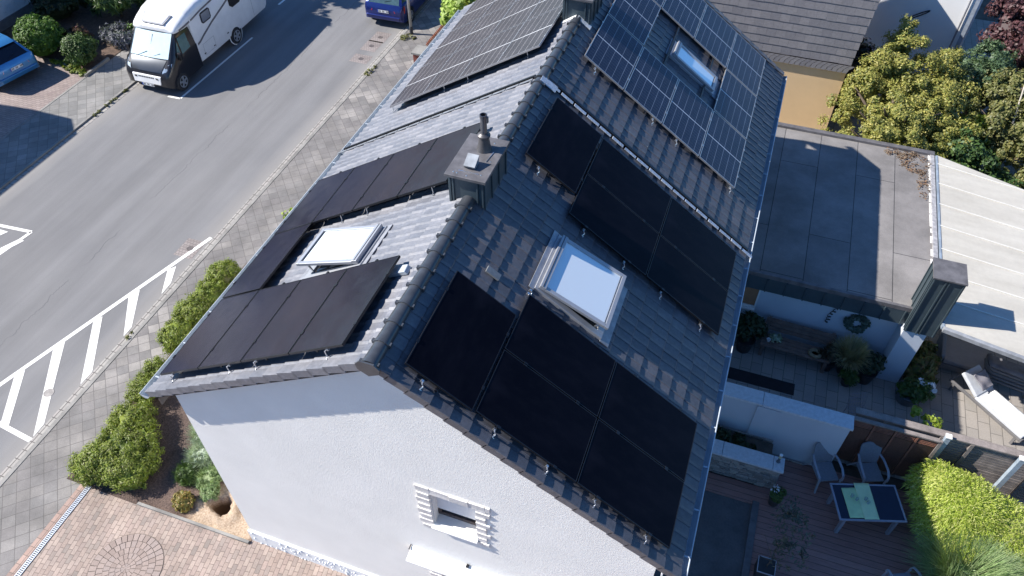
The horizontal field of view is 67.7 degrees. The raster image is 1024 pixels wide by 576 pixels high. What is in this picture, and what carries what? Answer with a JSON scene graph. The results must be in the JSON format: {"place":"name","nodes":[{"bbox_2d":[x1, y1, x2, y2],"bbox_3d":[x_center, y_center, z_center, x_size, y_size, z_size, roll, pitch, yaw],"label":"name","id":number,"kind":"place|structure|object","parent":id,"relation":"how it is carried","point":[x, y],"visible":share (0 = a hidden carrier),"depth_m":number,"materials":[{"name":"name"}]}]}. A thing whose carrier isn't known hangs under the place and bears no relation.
{"place":"outdoors","nodes":[
{"label":"outdoors","id":0,"kind":"place"},
{"bbox_2d":[0,56,83,138],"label":"driveway","id":1,"kind":"structure","parent":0,"point":[24,97],"depth_m":28.29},
{"bbox_2d":[0,33,39,86],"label":"light blue car","id":2,"kind":"object","parent":1,"relation":"on","point":[17,59],"visible":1,"depth_m":28.12,"materials":[{"name":"paint"}]},
{"bbox_2d":[0,49,132,185],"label":"pavement opposite","id":3,"kind":"structure","parent":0,"point":[33,138],"depth_m":27.19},
{"bbox_2d":[1,0,144,71],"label":"garden soil","id":4,"kind":"structure","parent":0,"point":[92,23],"depth_m":31.70,"materials":[{"name":"brown soil"}]},
{"bbox_2d":[0,0,34,32],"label":"opposite house","id":5,"kind":"structure","parent":4,"relation":"on","point":[11,11],"depth_m":31.54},
{"bbox_2d":[12,12,65,56],"bbox_3d":[-18.268,-9.792,29.512,1.912,1.645,1.857,14,49,13],"label":"boxwood ball","id":6,"kind":"object","parent":4,"relation":"on","point":[37,35],"visible":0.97,"depth_m":29.03,"materials":[{"name":"green plant"}]},
{"bbox_2d":[27,0,88,20],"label":"dark shrub","id":7,"kind":"object","parent":4,"relation":"on","point":[55,10],"visible":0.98,"depth_m":31.13,"materials":[{"name":"green plant"}]},
{"bbox_2d":[59,32,98,66],"bbox_3d":[-16.590,-9.159,29.207,1.425,1.225,1.440,14,49,13],"label":"boxwood ball","id":8,"kind":"object","parent":4,"relation":"on","point":[79,49],"visible":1,"depth_m":28.88,"materials":[{"name":"green plant"}]},
{"bbox_2d":[84,0,145,16],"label":"palm shrub","id":9,"kind":"object","parent":4,"relation":"on","point":[115,7],"visible":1,"depth_m":31.00,"materials":[{"name":"green plant"}]},
{"bbox_2d":[98,20,133,50],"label":"lavender shrub","id":10,"kind":"object","parent":4,"relation":"on","point":[119,37],"visible":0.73,"depth_m":30.18,"materials":[{"name":"grey plant"}]},
{"bbox_2d":[67,263,246,503],"bbox_3d":[-6.630,2.412,19.229,4.900,0.001,7.350,14,49,13],"label":"mulch bed","id":11,"kind":"object","parent":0,"point":[172,419],"visible":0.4,"depth_m":18.18,"materials":[{"name":"soil"}]},
{"bbox_2d":[63,398,164,493],"bbox_3d":[-8.891,3.569,17.587,2.078,0.850,2.408,14,49,13],"label":"hedge shrub","id":12,"kind":"object","parent":11,"relation":"on","point":[120,454],"visible":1,"depth_m":17.22,"materials":[{"name":"green plant"}]},
{"bbox_2d":[123,354,168,405],"bbox_3d":[-8.913,2.292,18.873,1.059,0.712,1.576,14,49,13],"label":"hedge shrub","id":13,"kind":"object","parent":11,"relation":"on","point":[137,385],"visible":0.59,"depth_m":18.70,"materials":[{"name":"green plant"}]},
{"bbox_2d":[155,257,241,356],"bbox_3d":[-8.370,0.402,20.485,1.182,0.929,3.442,14,49,13],"label":"hedge shrub","id":14,"kind":"object","parent":11,"relation":"on","point":[195,307],"visible":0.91,"depth_m":20.16,"materials":[{"name":"green plant"}]},
{"bbox_2d":[182,436,214,470],"bbox_3d":[-7.120,3.812,17.600,0.994,0.493,0.950,14,49,13],"label":"herb clump","id":15,"kind":"object","parent":11,"relation":"on","point":[201,454],"visible":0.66,"depth_m":17.52,"materials":[{"name":"green plant"}]},
{"bbox_2d":[13,487,348,575],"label":"driveway","id":16,"kind":"structure","parent":0,"point":[93,525],"depth_m":16.32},
{"bbox_2d":[6,484,83,575],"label":"driveway border","id":17,"kind":"object","parent":16,"relation":"on","point":[42,534],"depth_m":16.56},
{"bbox_2d":[15,485,91,575],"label":"drain channel","id":18,"kind":"object","parent":16,"relation":"on","point":[30,559],"visible":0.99,"depth_m":16.54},
{"bbox_2d":[87,533,163,575],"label":"sett circle","id":19,"kind":"object","parent":16,"relation":"on","point":[145,547],"visible":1,"depth_m":16.14,"materials":[{"name":"stone"}]},
{"bbox_2d":[137,451,251,544],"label":"bed soil","id":20,"kind":"structure","parent":0,"point":[222,513],"depth_m":17.05,"materials":[{"name":"sand"}]},
{"bbox_2d":[170,457,202,487],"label":"herb clump","id":21,"kind":"object","parent":20,"relation":"on","point":[184,475],"visible":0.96,"depth_m":17.26,"materials":[{"name":"green plant"}]},
{"bbox_2d":[0,0,427,473],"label":"road","id":22,"kind":"structure","parent":0,"point":[134,188],"depth_m":24.75,"materials":[{"name":"asphalt"}]},
{"bbox_2d":[0,0,284,441],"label":"road marking","id":23,"kind":"object","parent":22,"relation":"on","point":[57,348],"visible":1,"depth_m":20.07,"materials":[{"name":"paint"}]},
{"bbox_2d":[125,0,265,89],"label":"motorhome","id":24,"kind":"object","parent":22,"relation":"on","point":[174,44],"visible":1,"depth_m":27.89,"materials":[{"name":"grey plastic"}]},
{"bbox_2d":[365,0,424,22],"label":"dark blue car","id":25,"kind":"object","parent":22,"relation":"on","point":[394,10],"visible":0.82,"depth_m":31.13,"materials":[{"name":"paint"}]},
{"bbox_2d":[0,0,443,575],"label":"pavement","id":26,"kind":"structure","parent":0,"point":[38,488],"depth_m":20.50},
{"bbox_2d":[71,0,1009,500],"bbox_3d":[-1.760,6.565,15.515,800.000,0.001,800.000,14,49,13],"label":"ground","id":27,"kind":"structure","parent":0,"point":[853,470],"depth_m":17.72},
{"bbox_2d":[0,82,140,194],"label":"gutter strip","id":28,"kind":"object","parent":27,"relation":"on","point":[34,165],"depth_m":26.30,"materials":[{"name":"stone"}]},
{"bbox_2d":[0,0,430,480],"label":"gutter stones","id":29,"kind":"object","parent":27,"relation":"on","point":[16,459],"visible":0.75,"depth_m":21.89,"materials":[{"name":"concrete"}]},
{"bbox_2d":[0,0,433,486],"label":"kerb","id":30,"kind":"structure","parent":27,"relation":"on","point":[95,377],"depth_m":23.45,"materials":[{"name":"concrete"}]},
{"bbox_2d":[741,500,758,575],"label":"path edging","id":31,"kind":"object","parent":27,"relation":"on","point":[750,539],"visible":1,"depth_m":16.41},
{"bbox_2d":[705,460,929,575],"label":"wooden deck","id":32,"kind":"structure","parent":27,"relation":"on","point":[855,548],"depth_m":16.53,"materials":[{"name":"wood"}]},
{"bbox_2d":[709,431,784,487],"bbox_3d":[4.994,3.741,17.479,2.260,0.850,0.870,14,49,13],"label":"stone planter","id":33,"kind":"object","parent":32,"relation":"on","point":[759,466],"visible":0.67,"depth_m":17.05,"materials":[{"name":"stone"}]},
{"bbox_2d":[753,494,815,575],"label":"potted plant","id":34,"kind":"object","parent":32,"relation":"on","point":[764,566],"visible":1,"depth_m":15.26,"materials":[{"name":"green plant"}]},
{"bbox_2d":[718,381,853,464],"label":"garden wall","id":35,"kind":"structure","parent":32,"relation":"on","point":[794,431],"depth_m":16.96,"materials":[{"name":"paint"}]},
{"bbox_2d":[802,442,844,493],"bbox_3d":[7.006,4.006,17.098,0.619,0.967,0.762,-3,47,-3],"label":"wicker chair","id":36,"kind":"object","parent":32,"relation":"on","point":[823,466],"visible":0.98,"depth_m":17.07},
{"bbox_2d":[826,483,906,534],"bbox_3d":[7.572,4.802,16.509,1.400,0.728,0.860,1,47,1],"label":"dining table","id":37,"kind":"object","parent":32,"relation":"on","point":[888,504],"visible":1,"depth_m":16.24,"materials":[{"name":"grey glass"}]},
{"bbox_2d":[853,483,879,519],"bbox_3d":[7.541,4.530,16.246,0.326,0.009,0.844,1,47,1],"label":"table runner","id":38,"kind":"object","parent":37,"relation":"on","point":[863,491],"visible":1,"depth_m":16.24,"materials":[{"name":"fabric"}]},
{"bbox_2d":[846,441,889,484],"bbox_3d":[8.011,4.016,17.087,0.619,0.967,0.762,-1,47,-1],"label":"wicker chair","id":39,"kind":"object","parent":32,"relation":"on","point":[869,451],"visible":0.98,"depth_m":17.05,"materials":[{"name":"wicker"}]},
{"bbox_2d":[899,457,1023,575],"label":"bamboo bush","id":40,"kind":"object","parent":32,"relation":"on","point":[946,495],"visible":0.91,"depth_m":15.72,"materials":[{"name":"green plant"}]},
{"bbox_2d":[899,521,1023,575],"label":"grass clump","id":41,"kind":"object","parent":32,"relation":"on","point":[937,558],"visible":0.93,"depth_m":15.38,"materials":[{"name":"plant"}]},
{"bbox_2d":[903,338,941,399],"bbox_3d":[10.238,1.950,19.196,1.073,0.900,1.694,14,49,13],"label":"fern clump","id":42,"kind":"object","parent":27,"relation":"on","point":[925,362],"visible":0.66,"depth_m":18.96,"materials":[{"name":"green plant"}]},
{"bbox_2d":[654,490,751,575],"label":"side path","id":43,"kind":"structure","parent":0,"point":[720,538],"depth_m":16.51,"materials":[{"name":"concrete"}]},
{"bbox_2d":[727,367,794,395],"bbox_3d":[6.175,2.318,19.346,1.900,0.014,0.360,14,49,13],"label":"door mat","id":44,"kind":"object","parent":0,"point":[761,381],"depth_m":19.30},
{"bbox_2d":[727,19,1023,507],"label":"terrace","id":45,"kind":"structure","parent":0,"point":[980,224],"depth_m":19.12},
{"bbox_2d":[139,74,751,575],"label":"terraced house","id":46,"kind":"structure","parent":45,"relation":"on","point":[359,452],"depth_m":12.01,"materials":[{"name":"paint"}]},
{"bbox_2d":[170,259,377,382],"bbox_3d":[-3.615,0.531,11.641,3.227,2.122,1.916,14,49,13],"label":"mounting rail","id":47,"kind":"object","parent":46,"relation":"attached to","point":[265,359],"visible":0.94,"depth_m":11.06,"materials":[{"name":"metal"}]},
{"bbox_2d":[160,290,258,375],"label":"solar panel","id":48,"kind":"object","parent":47,"relation":"attached to","point":[194,351],"visible":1,"depth_m":12.46,"materials":[{"name":"black glass"}]},
{"bbox_2d":[198,280,300,368],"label":"solar panel","id":49,"kind":"object","parent":47,"relation":"attached to","point":[235,343],"visible":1,"depth_m":11.82,"materials":[{"name":"black glass"}]},
{"bbox_2d":[222,223,311,298],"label":"solar panel","id":50,"kind":"object","parent":47,"relation":"attached to","point":[265,264],"visible":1,"depth_m":13.59,"materials":[{"name":"black glass"}]},
{"bbox_2d":[241,268,347,362],"bbox_3d":[-3.184,0.385,11.247,1.110,0.042,1.722,-11,38,35],"label":"solar panel","id":51,"kind":"object","parent":47,"relation":"attached to","point":[286,326],"visible":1,"depth_m":11.18,"materials":[{"name":"black glass"}]},
{"bbox_2d":[289,255,400,354],"bbox_3d":[-2.308,0.218,10.613,1.110,0.042,1.722,-11,38,35],"label":"solar panel","id":52,"kind":"object","parent":47,"relation":"attached to","point":[336,319],"visible":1,"depth_m":10.53,"materials":[{"name":"black glass"}]},
{"bbox_2d":[334,127,465,222],"bbox_3d":[-2.466,-1.913,13.953,3.227,2.122,1.906,14,49,13],"label":"mounting rail","id":53,"kind":"object","parent":46,"relation":"attached to","point":[369,206],"visible":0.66,"depth_m":13.37,"materials":[{"name":"metal"}]},
{"bbox_2d":[275,167,354,233],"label":"solar panel","id":54,"kind":"object","parent":53,"relation":"attached to","point":[313,202],"visible":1,"depth_m":14.75,"materials":[{"name":"black glass"}]},
{"bbox_2d":[312,153,394,223],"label":"solar panel","id":55,"kind":"object","parent":53,"relation":"attached to","point":[349,193],"visible":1,"depth_m":14.09,"materials":[{"name":"black glass"}]},
{"bbox_2d":[353,138,437,210],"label":"solar panel","id":56,"kind":"object","parent":53,"relation":"attached to","point":[394,175],"visible":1,"depth_m":13.46,"materials":[{"name":"black glass"}]},
{"bbox_2d":[397,123,479,196],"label":"solar panel","id":57,"kind":"object","parent":53,"relation":"attached to","point":[433,166],"visible":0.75,"depth_m":12.88,"materials":[{"name":"black glass"}]},
{"bbox_2d":[419,379,438,391],"bbox_3d":[-0.775,0.666,10.232,0.232,0.184,1.896,14,49,13],"label":"mounting rail","id":58,"kind":"object","parent":46,"relation":"attached to","point":[436,388],"visible":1,"depth_m":9.65,"materials":[{"name":"metal"}]},
{"bbox_2d":[404,270,516,410],"bbox_3d":[-0.642,0.670,10.269,1.110,0.042,1.722,38,49,-14],"label":"solar panel","id":59,"kind":"object","parent":58,"relation":"attached to","point":[456,349],"visible":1,"depth_m":10.21,"materials":[{"name":"black glass"}]},
{"bbox_2d":[414,483,490,547],"bbox_3d":[-0.896,3.587,12.236,1.263,1.406,0.330,14,49,13],"label":"window","id":60,"kind":"structure","parent":46,"relation":"in","point":[451,506],"depth_m":12.28,"materials":[{"name":"white glass"}]},
{"bbox_2d":[492,289,647,543],"bbox_3d":[1.048,1.786,10.969,2.570,1.868,2.436,14,49,13],"label":"mounting rail","id":61,"kind":"object","parent":46,"relation":"attached to","point":[594,499],"visible":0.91,"depth_m":10.36,"materials":[{"name":"metal"}]},
{"bbox_2d":[475,349,596,481],"bbox_3d":[0.372,1.732,10.416,1.722,0.042,1.110,38,49,-14],"label":"solar panel","id":62,"kind":"object","parent":61,"relation":"attached to","point":[529,409],"visible":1,"depth_m":10.38,"materials":[{"name":"black glass"}]},
{"bbox_2d":[504,294,615,416],"bbox_3d":[0.737,0.978,11.119,1.722,0.042,1.110,38,49,-14],"label":"solar panel","id":63,"kind":"object","parent":61,"relation":"attached to","point":[555,350],"visible":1,"depth_m":11.09,"materials":[{"name":"black glass"}]},
{"bbox_2d":[576,419,683,548],"bbox_3d":[1.715,2.764,10.825,1.722,0.042,1.110,38,49,-14],"label":"solar panel","id":64,"kind":"object","parent":61,"relation":"attached to","point":[629,481],"visible":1,"depth_m":10.79,"materials":[{"name":"black glass"}]},
{"bbox_2d":[597,362,696,481],"bbox_3d":[2.080,2.009,11.528,1.722,0.042,1.110,38,49,-14],"label":"solar panel","id":65,"kind":"object","parent":61,"relation":"attached to","point":[641,415],"visible":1,"depth_m":11.49,"materials":[{"name":"black glass"}]},
{"bbox_2d":[582,226,701,331],"bbox_3d":[2.583,-0.881,13.635,2.275,1.661,2.346,14,49,13],"label":"mounting rail","id":66,"kind":"object","parent":46,"relation":"attached to","point":[660,290],"visible":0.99,"depth_m":13.00,"materials":[{"name":"metal"}]},
{"bbox_2d":[568,174,658,275],"bbox_3d":[1.772,-1.089,13.071,1.722,0.042,1.110,38,49,-14],"label":"solar panel","id":67,"kind":"object","parent":66,"relation":"attached to","point":[611,221],"visible":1,"depth_m":13.03,"materials":[{"name":"black glass"}]},
{"bbox_2d":[586,138,670,233],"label":"solar panel","id":68,"kind":"object","parent":66,"relation":"attached to","point":[626,182],"visible":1,"depth_m":13.74,"materials":[{"name":"black glass"}]},
{"bbox_2d":[645,235,727,334],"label":"solar panel","id":69,"kind":"object","parent":66,"relation":"attached to","point":[685,283],"visible":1,"depth_m":13.44,"materials":[{"name":"black glass"}]},
{"bbox_2d":[659,198,736,291],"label":"solar panel","id":70,"kind":"object","parent":66,"relation":"attached to","point":[696,241],"visible":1,"depth_m":14.15,"materials":[{"name":"black glass"}]},
{"bbox_3d":[0.800,-2.504,13.216,0.232,0.184,1.896,14,49,13],"label":"rail","id":71,"kind":"object","parent":46,"relation":"attached to","visible":0},
{"bbox_2d":[525,97,601,193],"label":"solar panel","id":72,"kind":"object","parent":71,"relation":"attached to","point":[563,147],"visible":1,"depth_m":13.20,"materials":[{"name":"black glass"}]},
{"bbox_2d":[340,0,786,254],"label":"terraced house","id":73,"kind":"structure","parent":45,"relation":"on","point":[560,59],"depth_m":15.56,"materials":[{"name":"tile"}]},
{"bbox_2d":[593,26,730,193],"bbox_3d":[3.925,-4.950,16.959,3.111,2.250,5.466,14,49,13],"label":"mounting rail","id":74,"kind":"object","parent":73,"relation":"attached to","point":[664,62],"visible":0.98,"depth_m":16.67,"materials":[{"name":"metal"}]},
{"bbox_2d":[584,14,642,89],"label":"solar panel","id":75,"kind":"object","parent":74,"relation":"attached to","point":[613,52],"visible":1,"depth_m":15.36,"materials":[{"name":"blue glass"}]},
{"bbox_2d":[607,0,660,45],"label":"solar panel","id":76,"kind":"object","parent":74,"relation":"attached to","point":[635,19],"visible":1,"depth_m":16.38,"materials":[{"name":"blue glass"}]},
{"bbox_2d":[624,47,678,123],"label":"solar panel","id":77,"kind":"object","parent":74,"relation":"attached to","point":[650,87],"visible":1,"depth_m":15.60,"materials":[{"name":"blue glass"}]},
{"bbox_2d":[661,0,706,37],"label":"solar panel","id":78,"kind":"object","parent":74,"relation":"attached to","point":[685,16],"visible":1,"depth_m":17.72,"materials":[{"name":"blue glass"}]},
{"bbox_2d":[662,79,712,156],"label":"solar panel","id":79,"kind":"object","parent":74,"relation":"attached to","point":[687,117],"visible":1,"depth_m":15.84,"materials":[{"name":"blue glass"}]},
{"bbox_2d":[694,4,736,67],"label":"solar panel","id":80,"kind":"object","parent":74,"relation":"attached to","point":[714,37],"visible":1,"depth_m":18.12,"materials":[{"name":"blue glass"}]},
{"bbox_2d":[698,111,745,188],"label":"solar panel","id":81,"kind":"object","parent":74,"relation":"attached to","point":[722,150],"visible":1,"depth_m":16.09,"materials":[{"name":"blue glass"}]},
{"bbox_2d":[713,69,756,138],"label":"solar panel","id":82,"kind":"object","parent":74,"relation":"attached to","point":[734,105],"visible":1,"depth_m":17.23,"materials":[{"name":"blue glass"}]},
{"bbox_2d":[726,33,765,96],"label":"solar panel","id":83,"kind":"object","parent":74,"relation":"attached to","point":[745,67],"visible":1,"depth_m":18.38,"materials":[{"name":"blue glass"}]},
{"bbox_3d":[-0.283,-6.179,17.811,3.227,2.122,5.486,14,49,13],"label":"rail","id":84,"kind":"object","parent":73,"relation":"attached to","visible":0},
{"bbox_2d":[389,54,452,107],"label":"solar panel","id":85,"kind":"object","parent":84,"relation":"attached to","point":[420,81],"visible":1,"depth_m":17.24,"materials":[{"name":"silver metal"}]},
{"bbox_2d":[422,18,480,66],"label":"solar panel","id":86,"kind":"object","parent":84,"relation":"attached to","point":[452,41],"visible":1,"depth_m":18.40,"materials":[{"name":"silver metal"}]},
{"bbox_2d":[423,38,487,93],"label":"solar panel","id":87,"kind":"object","parent":84,"relation":"attached to","point":[454,67],"visible":1,"depth_m":16.65,"materials":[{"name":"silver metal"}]},
{"bbox_2d":[450,0,494,31],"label":"solar panel","id":88,"kind":"object","parent":84,"relation":"attached to","point":[477,9],"visible":1,"depth_m":19.43,"materials":[{"name":"grey glass"}]},
{"bbox_2d":[454,3,513,52],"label":"solar panel","id":89,"kind":"object","parent":84,"relation":"attached to","point":[484,28],"visible":1,"depth_m":17.81,"materials":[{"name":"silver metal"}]},
{"bbox_2d":[459,22,524,79],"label":"solar panel","id":90,"kind":"object","parent":84,"relation":"attached to","point":[491,51],"visible":1,"depth_m":16.06,"materials":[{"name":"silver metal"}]},
{"bbox_2d":[489,0,539,37],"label":"solar panel","id":91,"kind":"object","parent":84,"relation":"attached to","point":[519,12],"visible":1,"depth_m":17.13,"materials":[{"name":"grey glass"}]},
{"bbox_2d":[497,6,562,63],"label":"solar panel","id":92,"kind":"object","parent":84,"relation":"attached to","point":[532,34],"visible":0.91,"depth_m":15.45,"materials":[{"name":"grey glass"}]},
{"bbox_2d":[736,310,768,353],"bbox_3d":[6.113,1.108,19.635,0.920,1.246,0.864,14,49,13],"label":"potted plant","id":93,"kind":"object","parent":45,"relation":"on","point":[751,325],"visible":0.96,"depth_m":19.36,"materials":[{"name":"green plant"}]},
{"bbox_2d":[709,0,880,129],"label":"ochre house","id":94,"kind":"structure","parent":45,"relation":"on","point":[809,48],"depth_m":24.38,"materials":[{"name":"tile"}]},
{"bbox_2d":[758,316,836,372],"bbox_3d":[7.276,1.447,19.554,1.720,0.908,0.645,16,49,15],"label":"wooden bench","id":95,"kind":"object","parent":45,"relation":"on","point":[801,349],"visible":0.66,"depth_m":19.52,"materials":[{"name":"brown wood"}]},
{"bbox_2d":[831,333,876,373],"bbox_3d":[8.451,1.699,19.070,1.179,1.263,1.212,14,49,13],"label":"potted plant","id":96,"kind":"object","parent":45,"relation":"on","point":[853,350],"visible":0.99,"depth_m":18.91,"materials":[{"name":"plant"}]},
{"bbox_2d":[740,122,967,382],"bbox_3d":[8.606,-1.741,20.607,5.050,3.745,6.802,14,49,13],"label":"flat roof annex","id":97,"kind":"object","parent":45,"relation":"on","point":[847,226],"visible":0.88,"depth_m":19.42,"materials":[{"name":"concrete"}]},
{"bbox_2d":[856,350,887,384],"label":"potted plant","id":98,"kind":"object","parent":45,"relation":"on","point":[868,375],"visible":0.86,"depth_m":18.82,"materials":[{"name":"green plant"}]},
{"bbox_2d":[835,416,942,476],"bbox_3d":[8.315,3.604,17.050,1.810,1.660,0.095,14,49,13],"label":"woven screen","id":99,"kind":"object","parent":45,"relation":"on","point":[900,441],"visible":0.84,"depth_m":16.83,"materials":[{"name":"red wood"}]},
{"bbox_2d":[895,376,937,406],"bbox_3d":[9.849,2.548,18.678,0.900,0.675,0.800,14,49,13],"label":"potted plant","id":100,"kind":"object","parent":45,"relation":"on","point":[910,391],"visible":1,"depth_m":18.51,"materials":[{"name":"green plant"}]},
{"bbox_2d":[855,407,1023,500],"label":"slat fence","id":101,"kind":"object","parent":45,"relation":"on","point":[990,462],"visible":0.42,"depth_m":16.58,"materials":[{"name":"grey wood"}]},
{"bbox_2d":[948,365,1023,444],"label":"sun lounger","id":102,"kind":"object","parent":45,"relation":"on","point":[978,393],"visible":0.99,"depth_m":18.55,"materials":[{"name":"plastic"}]},
{"bbox_2d":[982,390,1023,433],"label":"towel","id":103,"kind":"object","parent":102,"relation":"on","point":[1005,408],"visible":1,"depth_m":18.26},
{"bbox_2d":[817,13,983,171],"bbox_3d":[12.198,-5.432,23.641,5.022,4.357,5.378,14,49,13],"label":"golden conifer","id":104,"kind":"object","parent":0,"point":[925,104],"visible":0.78,"depth_m":23.23,"materials":[{"name":"yellow plant"}]},
{"bbox_2d":[864,0,982,74],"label":"white house","id":105,"kind":"structure","parent":0,"point":[945,24],"depth_m":27.60,"materials":[{"name":"paint"}]},
{"bbox_2d":[936,332,986,372],"bbox_3d":[11.474,1.740,19.495,1.120,0.580,0.880,18,49,16],"label":"garden sofa","id":106,"kind":"object","parent":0,"point":[959,356],"visible":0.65,"depth_m":19.37,"materials":[{"name":"grey wicker"}]},
{"bbox_2d":[925,127,1022,188],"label":"dark green tree","id":107,"kind":"object","parent":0,"point":[983,156],"visible":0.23,"depth_m":22.32,"materials":[{"name":"green plant"}]},
{"bbox_2d":[948,36,1022,116],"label":"blue green conifer","id":108,"kind":"object","parent":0,"point":[977,68],"visible":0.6,"depth_m":24.35,"materials":[{"name":"green plant"}]},
{"bbox_2d":[961,67,1023,188],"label":"olive green tree","id":109,"kind":"object","parent":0,"point":[1005,137],"visible":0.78,"depth_m":23.11,"materials":[{"name":"green plant"}]},
{"bbox_2d":[976,0,1023,90],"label":"purple leaf tree","id":110,"kind":"object","parent":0,"point":[1008,29],"visible":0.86,"depth_m":25.55,"materials":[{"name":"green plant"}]},
{"bbox_2d":[984,353,1023,398],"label":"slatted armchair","id":111,"kind":"object","parent":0,"point":[1003,370],"visible":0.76,"depth_m":18.82,"materials":[{"name":"wood"}]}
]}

